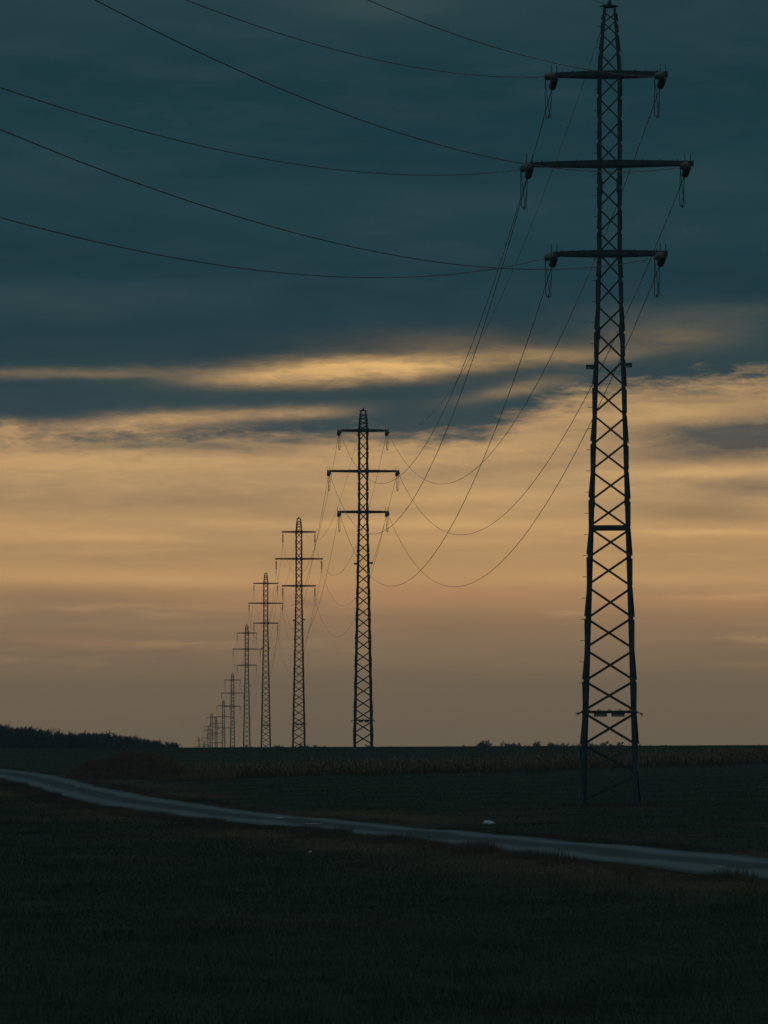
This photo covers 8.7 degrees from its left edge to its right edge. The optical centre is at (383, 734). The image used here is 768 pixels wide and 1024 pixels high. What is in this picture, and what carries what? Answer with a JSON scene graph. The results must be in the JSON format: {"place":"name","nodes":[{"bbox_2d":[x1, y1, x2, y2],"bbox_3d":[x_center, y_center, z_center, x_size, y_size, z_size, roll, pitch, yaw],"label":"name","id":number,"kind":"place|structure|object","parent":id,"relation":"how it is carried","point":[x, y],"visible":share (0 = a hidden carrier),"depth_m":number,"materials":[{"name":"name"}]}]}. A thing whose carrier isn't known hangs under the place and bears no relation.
{"place":"outdoors","nodes":[
{"label":"outdoors","id":0,"kind":"place"},
{"bbox_2d":[0,745,767,1023],"bbox_3d":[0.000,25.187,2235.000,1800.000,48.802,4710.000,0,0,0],"label":"ground","id":1,"kind":"structure","parent":0,"point":[207,1003],"depth_m":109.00,"materials":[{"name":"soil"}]},
{"bbox_2d":[0,727,6,742],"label":"bare tree","id":2,"kind":"object","parent":1,"relation":"on","point":[1,729],"visible":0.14,"depth_m":1679.17,"materials":[{"name":"black plant"}]},
{"bbox_2d":[1,726,30,747],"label":"bare tree","id":3,"kind":"object","parent":1,"relation":"on","point":[6,744],"visible":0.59,"depth_m":1656.71,"materials":[{"name":"black plant"}]},
{"bbox_2d":[0,727,34,747],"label":"bare tree","id":4,"kind":"object","parent":1,"relation":"on","point":[11,731],"visible":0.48,"depth_m":1666.63,"materials":[{"name":"black plant"}]},
{"bbox_2d":[9,729,51,747],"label":"bare tree","id":5,"kind":"object","parent":1,"relation":"on","point":[23,742],"visible":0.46,"depth_m":1654.99,"materials":[{"name":"black plant"}]},
{"bbox_2d":[16,728,47,747],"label":"bare tree","id":6,"kind":"object","parent":1,"relation":"on","point":[38,737],"visible":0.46,"depth_m":1662.80,"materials":[{"name":"black plant"}]},
{"bbox_2d":[35,727,66,735],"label":"bare tree","id":7,"kind":"object","parent":1,"relation":"on","point":[55,733],"visible":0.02,"depth_m":1784.64,"materials":[{"name":"black plant"}]},
{"bbox_2d":[44,734,78,747],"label":"bare tree","id":8,"kind":"object","parent":1,"relation":"on","point":[52,745],"visible":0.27,"depth_m":1660.61,"materials":[{"name":"black plant"}]},
{"bbox_2d":[56,730,81,747],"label":"bare tree","id":9,"kind":"object","parent":1,"relation":"on","point":[70,741],"visible":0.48,"depth_m":1659.94,"materials":[{"name":"black plant"}]},
{"bbox_2d":[56,735,92,747],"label":"bare tree","id":10,"kind":"object","parent":1,"relation":"on","point":[82,742],"visible":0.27,"depth_m":1656.98,"materials":[{"name":"black plant"}]},
{"bbox_2d":[0,729,164,747],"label":"undergrowth","id":11,"kind":"object","parent":1,"relation":"on","point":[100,745],"visible":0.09,"depth_m":1666.45,"materials":[{"name":"black plant"}]},
{"bbox_2d":[80,730,94,747],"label":"bare tree","id":12,"kind":"object","parent":1,"relation":"on","point":[87,736],"visible":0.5,"depth_m":1668.32,"materials":[{"name":"black plant"}]},
{"bbox_2d":[91,734,103,746],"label":"bare tree","id":13,"kind":"object","parent":1,"relation":"on","point":[97,738],"visible":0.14,"depth_m":1686.16,"materials":[{"name":"black plant"}]},
{"bbox_2d":[93,733,107,747],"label":"bare tree","id":14,"kind":"object","parent":1,"relation":"on","point":[99,735],"visible":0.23,"depth_m":1673.46,"materials":[{"name":"black plant"}]},
{"bbox_2d":[98,729,112,740],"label":"bare tree","id":15,"kind":"object","parent":1,"relation":"on","point":[106,734],"visible":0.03,"depth_m":1714.17,"materials":[{"name":"black plant"}]},
{"bbox_2d":[102,734,118,744],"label":"bare tree","id":16,"kind":"object","parent":1,"relation":"on","point":[110,737],"visible":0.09,"depth_m":1687.68,"materials":[{"name":"black plant"}]},
{"bbox_2d":[107,734,135,747],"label":"bare tree","id":17,"kind":"object","parent":1,"relation":"on","point":[124,741],"visible":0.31,"depth_m":1665.42,"materials":[{"name":"black plant"}]},
{"bbox_2d":[110,735,143,747],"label":"bare tree","id":18,"kind":"object","parent":1,"relation":"on","point":[137,741],"visible":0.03,"depth_m":1684.87,"materials":[{"name":"black plant"}]},
{"bbox_2d":[66,750,192,779],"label":"soil heap","id":19,"kind":"object","parent":1,"relation":"on","point":[84,770],"visible":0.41,"depth_m":369.18,"materials":[{"name":"brown soil"}]},
{"bbox_2d":[64,747,236,780],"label":"dead weeds","id":20,"kind":"object","parent":19,"relation":"on","point":[211,775],"visible":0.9,"depth_m":369.09,"materials":[{"name":"brown plant"}]},
{"bbox_2d":[136,738,150,747],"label":"bare tree","id":21,"kind":"object","parent":1,"relation":"on","point":[148,742],"visible":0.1,"depth_m":1690.27,"materials":[{"name":"black plant"}]},
{"bbox_2d":[144,739,165,747],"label":"bare tree","id":22,"kind":"object","parent":1,"relation":"on","point":[157,744],"visible":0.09,"depth_m":1644.37,"materials":[{"name":"black plant"}]},
{"bbox_2d":[169,742,180,747],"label":"bare tree","id":23,"kind":"object","parent":1,"relation":"on","point":[175,745],"visible":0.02,"depth_m":1649.03,"materials":[{"name":"black plant"}]},
{"bbox_2d":[206,715,216,746],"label":"lattice pylon","id":24,"kind":"object","parent":1,"relation":"on","point":[212,717],"visible":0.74,"depth_m":2549.51,"materials":[{"name":"metal"}]},
{"bbox_2d":[210,718,221,746],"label":"lattice pylon","id":25,"kind":"object","parent":1,"relation":"on","point":[215,728],"visible":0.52,"depth_m":2287.04,"materials":[{"name":"metal"}]},
{"bbox_2d":[214,701,232,745],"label":"lattice pylon","id":26,"kind":"object","parent":1,"relation":"on","point":[222,705],"visible":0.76,"depth_m":2019.49,"materials":[{"name":"metal"}]},
{"bbox_2d":[221,673,243,746],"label":"lattice pylon","id":27,"kind":"object","parent":1,"relation":"on","point":[231,706],"visible":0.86,"depth_m":1699.49,"materials":[{"name":"metal"}]},
{"bbox_2d":[232,624,260,746],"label":"lattice pylon","id":28,"kind":"object","parent":1,"relation":"on","point":[247,633],"visible":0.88,"depth_m":1389.47,"materials":[{"name":"metal"}]},
{"bbox_2d":[248,572,282,746],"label":"lattice pylon","id":29,"kind":"object","parent":1,"relation":"on","point":[263,667],"visible":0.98,"depth_m":1124.48,"materials":[{"name":"metal"}]},
{"bbox_2d":[275,516,322,746],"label":"lattice pylon","id":30,"kind":"object","parent":1,"relation":"on","point":[296,559],"visible":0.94,"depth_m":829.48,"materials":[{"name":"metal"}]},
{"bbox_2d":[203,440,337,740],"bbox_3d":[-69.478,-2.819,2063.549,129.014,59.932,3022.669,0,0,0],"label":"conductor wire","id":31,"kind":"object","parent":30,"relation":"hanging from","point":[276,590],"visible":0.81,"depth_m":872.72,"materials":[{"name":"metal"}]},
{"bbox_2d":[206,521,337,745],"bbox_3d":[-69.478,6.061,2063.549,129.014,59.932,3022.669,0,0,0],"label":"conductor wire","id":32,"kind":"object","parent":30,"relation":"hanging from","point":[277,635],"visible":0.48,"depth_m":844.41,"materials":[{"name":"metal"}]},
{"bbox_2d":[204,412,362,742],"bbox_3d":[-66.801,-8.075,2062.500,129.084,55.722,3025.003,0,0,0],"label":"earth wire","id":33,"kind":"object","parent":30,"relation":"attached to","point":[291,560],"visible":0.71,"depth_m":819.51,"materials":[{"name":"metal"}]},
{"bbox_2d":[327,408,399,746],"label":"lattice pylon","id":34,"kind":"object","parent":1,"relation":"on","point":[366,471],"visible":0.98,"depth_m":549.47,"materials":[{"name":"metal"}]},
{"bbox_2d":[201,479,327,745],"bbox_3d":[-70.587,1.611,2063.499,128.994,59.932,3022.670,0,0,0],"label":"conductor wire","id":35,"kind":"object","parent":34,"relation":"hanging from","point":[270,613],"visible":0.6,"depth_m":847.64,"materials":[{"name":"metal"}]},
{"bbox_2d":[213,438,385,739],"bbox_3d":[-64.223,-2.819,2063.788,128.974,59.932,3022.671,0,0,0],"label":"conductor wire","id":36,"kind":"object","parent":34,"relation":"hanging from","point":[306,591],"visible":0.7,"depth_m":891.87,"materials":[{"name":"metal"}]},
{"bbox_2d":[215,479,395,746],"bbox_3d":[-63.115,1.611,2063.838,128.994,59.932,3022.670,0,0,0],"label":"conductor wire","id":37,"kind":"object","parent":34,"relation":"hanging from","point":[313,613],"visible":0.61,"depth_m":853.42,"materials":[{"name":"metal"}]},
{"bbox_2d":[229,519,385,739],"bbox_3d":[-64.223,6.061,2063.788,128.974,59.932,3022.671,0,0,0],"label":"conductor wire","id":38,"kind":"object","parent":34,"relation":"hanging from","point":[323,623],"visible":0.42,"depth_m":818.14,"materials":[{"name":"metal"}]},
{"bbox_2d":[0,745,767,857],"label":"crop grass","id":39,"kind":"structure","parent":1,"relation":"on","point":[530,814],"depth_m":277.60,"materials":[{"name":"plant"}]},
{"bbox_2d":[0,765,767,887],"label":"verge grass","id":40,"kind":"structure","parent":1,"relation":"on","point":[319,831],"depth_m":176.28,"materials":[{"name":"plant"}]},
{"bbox_2d":[58,744,767,777],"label":"maize strip","id":41,"kind":"object","parent":1,"relation":"on","point":[723,756],"visible":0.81,"depth_m":399.93,"materials":[{"name":"plant"}]},
{"bbox_2d":[475,740,492,745],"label":"bare tree","id":42,"kind":"object","parent":1,"relation":"on","point":[482,743],"visible":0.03,"depth_m":2397.12,"materials":[{"name":"black plant"}]},
{"bbox_2d":[483,820,495,824],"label":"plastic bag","id":43,"kind":"object","parent":1,"relation":"on","point":[487,822],"visible":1,"depth_m":199.22,"materials":[{"name":"white plastic"}]},
{"bbox_2d":[499,743,520,745],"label":"bare bush","id":44,"kind":"object","parent":1,"relation":"on","point":[511,744],"visible":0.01,"depth_m":2302.12,"materials":[{"name":"black plant"}]},
{"bbox_2d":[516,742,555,745],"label":"bare bush","id":45,"kind":"object","parent":1,"relation":"on","point":[553,744],"visible":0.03,"depth_m":2298.47,"materials":[{"name":"black plant"}]},
{"bbox_2d":[519,0,693,806],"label":"lattice pylon","id":46,"kind":"object","parent":1,"relation":"on","point":[619,164],"visible":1,"depth_m":249.42,"materials":[{"name":"metal"}]},
{"bbox_2d":[0,87,520,175],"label":"conductor wire","id":47,"kind":"object","parent":46,"relation":"hanging from","point":[238,153],"visible":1,"depth_m":188.60,"materials":[{"name":"metal"}]},
{"bbox_2d":[0,217,544,277],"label":"conductor wire","id":48,"kind":"object","parent":46,"relation":"attached to","point":[247,268],"visible":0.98,"depth_m":185.18,"materials":[{"name":"metal"}]},
{"bbox_2d":[0,129,654,269],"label":"conductor wire","id":49,"kind":"object","parent":46,"relation":"hanging from","point":[295,232],"visible":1,"depth_m":168.40,"materials":[{"name":"metal"}]},
{"bbox_2d":[186,0,541,77],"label":"conductor wire","id":50,"kind":"object","parent":46,"relation":"attached to","point":[355,54],"visible":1,"depth_m":204.16,"materials":[{"name":"metal"}]},
{"bbox_2d":[95,0,680,171],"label":"conductor wire","id":51,"kind":"object","parent":46,"relation":"attached to","point":[355,117],"visible":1,"depth_m":172.62,"materials":[{"name":"metal"}]},
{"bbox_2d":[330,180,526,533],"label":"conductor wire","id":52,"kind":"object","parent":46,"relation":"hanging from","point":[467,374],"visible":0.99,"depth_m":301.01,"materials":[{"name":"metal"}]},
{"bbox_2d":[340,90,551,483],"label":"conductor wire","id":53,"kind":"object","parent":46,"relation":"hanging from","point":[484,309],"visible":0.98,"depth_m":304.05,"materials":[{"name":"metal"}]},
{"bbox_2d":[340,268,551,585],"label":"conductor wire","id":54,"kind":"object","parent":46,"relation":"hanging from","point":[485,453],"visible":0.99,"depth_m":305.12,"materials":[{"name":"metal"}]},
{"bbox_2d":[364,10,607,432],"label":"earth wire","id":55,"kind":"object","parent":46,"relation":"attached to","point":[525,239],"visible":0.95,"depth_m":305.02,"materials":[{"name":"metal"}]},
{"bbox_2d":[368,0,654,76],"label":"conductor wire","id":56,"kind":"object","parent":46,"relation":"hanging from","point":[503,49],"visible":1,"depth_m":207.75,"materials":[{"name":"metal"}]},
{"bbox_2d":[388,90,658,483],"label":"conductor wire","id":57,"kind":"object","parent":46,"relation":"hanging from","point":[568,319],"visible":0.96,"depth_m":308.37,"materials":[{"name":"metal"}]},
{"bbox_2d":[388,268,658,586],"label":"conductor wire","id":58,"kind":"object","parent":46,"relation":"hanging from","point":[570,461],"visible":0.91,"depth_m":309.44,"materials":[{"name":"metal"}]},
{"bbox_2d":[401,178,683,534],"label":"conductor wire","id":59,"kind":"object","parent":46,"relation":"hanging from","point":[590,387],"visible":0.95,"depth_m":309.69,"materials":[{"name":"metal"}]},
{"bbox_2d":[592,740,641,745],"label":"bare bush","id":60,"kind":"object","parent":1,"relation":"on","point":[605,744],"visible":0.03,"depth_m":2298.71,"materials":[{"name":"black plant"}]},
{"bbox_2d":[0,768,767,879],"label":"road","id":61,"kind":"structure","parent":0,"point":[692,862],"depth_m":179.83,"materials":[{"name":"grey asphalt"}]},
{"bbox_2d":[0,0,767,747],"label":"sky","id":62,"kind":"structure","parent":0,"point":[164,421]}
]}

